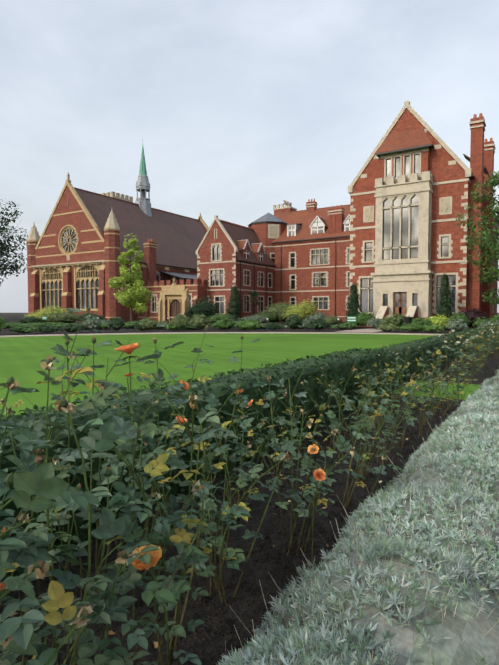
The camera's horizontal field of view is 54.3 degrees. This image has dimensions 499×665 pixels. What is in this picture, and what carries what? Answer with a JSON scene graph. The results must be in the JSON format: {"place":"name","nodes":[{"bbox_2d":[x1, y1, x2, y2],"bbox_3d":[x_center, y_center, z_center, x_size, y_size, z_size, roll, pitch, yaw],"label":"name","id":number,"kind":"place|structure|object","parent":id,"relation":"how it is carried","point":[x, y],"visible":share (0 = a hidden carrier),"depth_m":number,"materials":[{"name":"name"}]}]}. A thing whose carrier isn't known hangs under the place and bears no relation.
{"place":"outdoors","nodes":[
{"label":"outdoors","id":0,"kind":"place"},
{"bbox_2d":[0,328,443,336],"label":"garden path","id":1,"kind":"structure","parent":0,"point":[362,330],"depth_m":35.89,"materials":[{"name":"beige gravel"}]},
{"bbox_2d":[347,316,355,330],"bbox_3d":[8.190,-0.726,39.082,0.750,1.200,0.077,0,2,2],"label":"green sign","id":2,"kind":"object","parent":1,"relation":"on","point":[351,319],"visible":0.85,"depth_m":39.03,"materials":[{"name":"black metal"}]},
{"bbox_2d":[0,333,481,416],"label":"lawn","id":3,"kind":"structure","parent":0,"point":[21,358],"depth_m":16.87,"materials":[{"name":"green plant"}]},
{"bbox_2d":[14,333,421,336],"bbox_3d":[-15.472,0.625,20.741,61.937,0.030,14.435,-1,3,-30],"label":"path edging","id":4,"kind":"object","parent":3,"relation":"on","point":[202,333],"visible":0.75,"depth_m":33.76,"materials":[{"name":"stone"}]},
{"bbox_2d":[0,313,498,664],"bbox_3d":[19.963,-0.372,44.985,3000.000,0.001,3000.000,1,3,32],"label":"ground","id":5,"kind":"structure","parent":0,"point":[210,645],"depth_m":3.48,"materials":[{"name":"soil"}]},
{"bbox_2d":[0,199,27,283],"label":"trees","id":6,"kind":"object","parent":5,"relation":"on","point":[5,247],"visible":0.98,"depth_m":108.40,"materials":[{"name":"green plant"}]},
{"bbox_2d":[26,172,208,321],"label":"great hall","id":7,"kind":"structure","parent":5,"relation":"on","point":[75,249],"depth_m":81.31,"materials":[{"name":"brick"}]},
{"bbox_2d":[135,144,152,216],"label":"spire","id":8,"kind":"structure","parent":7,"relation":"on","point":[143,188],"depth_m":92.83,"materials":[{"name":"metal"}]},
{"bbox_2d":[108,233,152,320],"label":"young tree","id":9,"kind":"object","parent":5,"relation":"on","point":[130,300],"visible":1,"depth_m":59.75,"materials":[{"name":"green plant"}]},
{"bbox_2d":[134,271,207,321],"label":"entrance porch","id":10,"kind":"object","parent":5,"relation":"on","point":[170,299],"visible":0.71,"depth_m":76.29,"materials":[{"name":"stone"}]},
{"bbox_2d":[0,347,388,581],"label":"box hedge","id":11,"kind":"object","parent":5,"relation":"on","point":[340,365],"visible":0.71,"depth_m":4.51,"materials":[{"name":"green plant"}]},
{"bbox_2d":[10,421,417,647],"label":"leaf litter","id":12,"kind":"object","parent":5,"relation":"on","point":[112,632],"visible":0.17,"depth_m":3.10,"materials":[{"name":"brown plant"}]},
{"bbox_2d":[0,396,459,664],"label":"soil clods","id":13,"kind":"object","parent":5,"relation":"on","point":[222,626],"visible":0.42,"depth_m":2.99,"materials":[{"name":"brown soil"}]},
{"bbox_2d":[196,215,275,319],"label":"wing","id":14,"kind":"structure","parent":5,"relation":"on","point":[229,254],"depth_m":75.07,"materials":[{"name":"red brick"}]},
{"bbox_2d":[0,307,492,664],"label":"rose bed","id":15,"kind":"object","parent":5,"relation":"on","point":[39,484],"visible":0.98,"depth_m":1.76,"materials":[{"name":"green plant"}]},
{"bbox_2d":[0,273,498,332],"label":"border shrubs","id":16,"kind":"object","parent":5,"relation":"on","point":[200,314],"visible":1,"depth_m":42.71,"materials":[{"name":"green plant"}]},
{"bbox_2d":[248,213,287,262],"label":"stair turret","id":17,"kind":"object","parent":5,"relation":"on","point":[268,228],"visible":0.15,"depth_m":82.53,"materials":[{"name":"brick"}]},
{"bbox_2d":[271,199,349,321],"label":"wing","id":18,"kind":"structure","parent":5,"relation":"on","point":[311,242],"depth_m":79.07,"materials":[{"name":"red brick"}]},
{"bbox_2d":[217,374,498,664],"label":"silver foliage border","id":19,"kind":"object","parent":5,"relation":"on","point":[407,573],"visible":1,"depth_m":1.90,"materials":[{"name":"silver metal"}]},
{"bbox_2d":[376,306,417,319],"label":"stair side walls","id":20,"kind":"structure","parent":5,"relation":"on","point":[383,312],"depth_m":45.73,"materials":[{"name":"beige stone"}]},
{"bbox_2d":[403,317,412,330],"bbox_3d":[12.591,-0.665,38.600,0.800,1.120,0.761,1,3,32],"label":"black urn","id":21,"kind":"object","parent":5,"relation":"on","point":[408,320],"visible":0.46,"depth_m":38.34,"materials":[{"name":"metal"}]},
{"bbox_2d":[348,101,498,327],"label":"tower wing","id":22,"kind":"structure","parent":5,"relation":"on","point":[411,187],"depth_m":46.25,"materials":[{"name":"red brick"}]},
{"bbox_2d":[368,325,498,388],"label":"box hedge","id":23,"kind":"object","parent":5,"relation":"on","point":[429,344],"visible":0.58,"depth_m":12.15,"materials":[{"name":"green plant"}]},
{"bbox_2d":[414,320,498,378],"bbox_3d":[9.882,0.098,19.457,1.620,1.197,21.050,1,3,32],"label":"shrub","id":24,"kind":"object","parent":5,"relation":"on","point":[485,337],"visible":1,"depth_m":12.89,"materials":[{"name":"green plant"}]},
{"bbox_2d":[454,171,498,305],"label":"ginkgo tree","id":25,"kind":"object","parent":5,"relation":"on","point":[491,245],"visible":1,"depth_m":37.25,"materials":[{"name":"green plant"}]},
{"bbox_2d":[0,0,498,312],"label":"sky","id":26,"kind":"structure","parent":0,"point":[237,109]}
]}

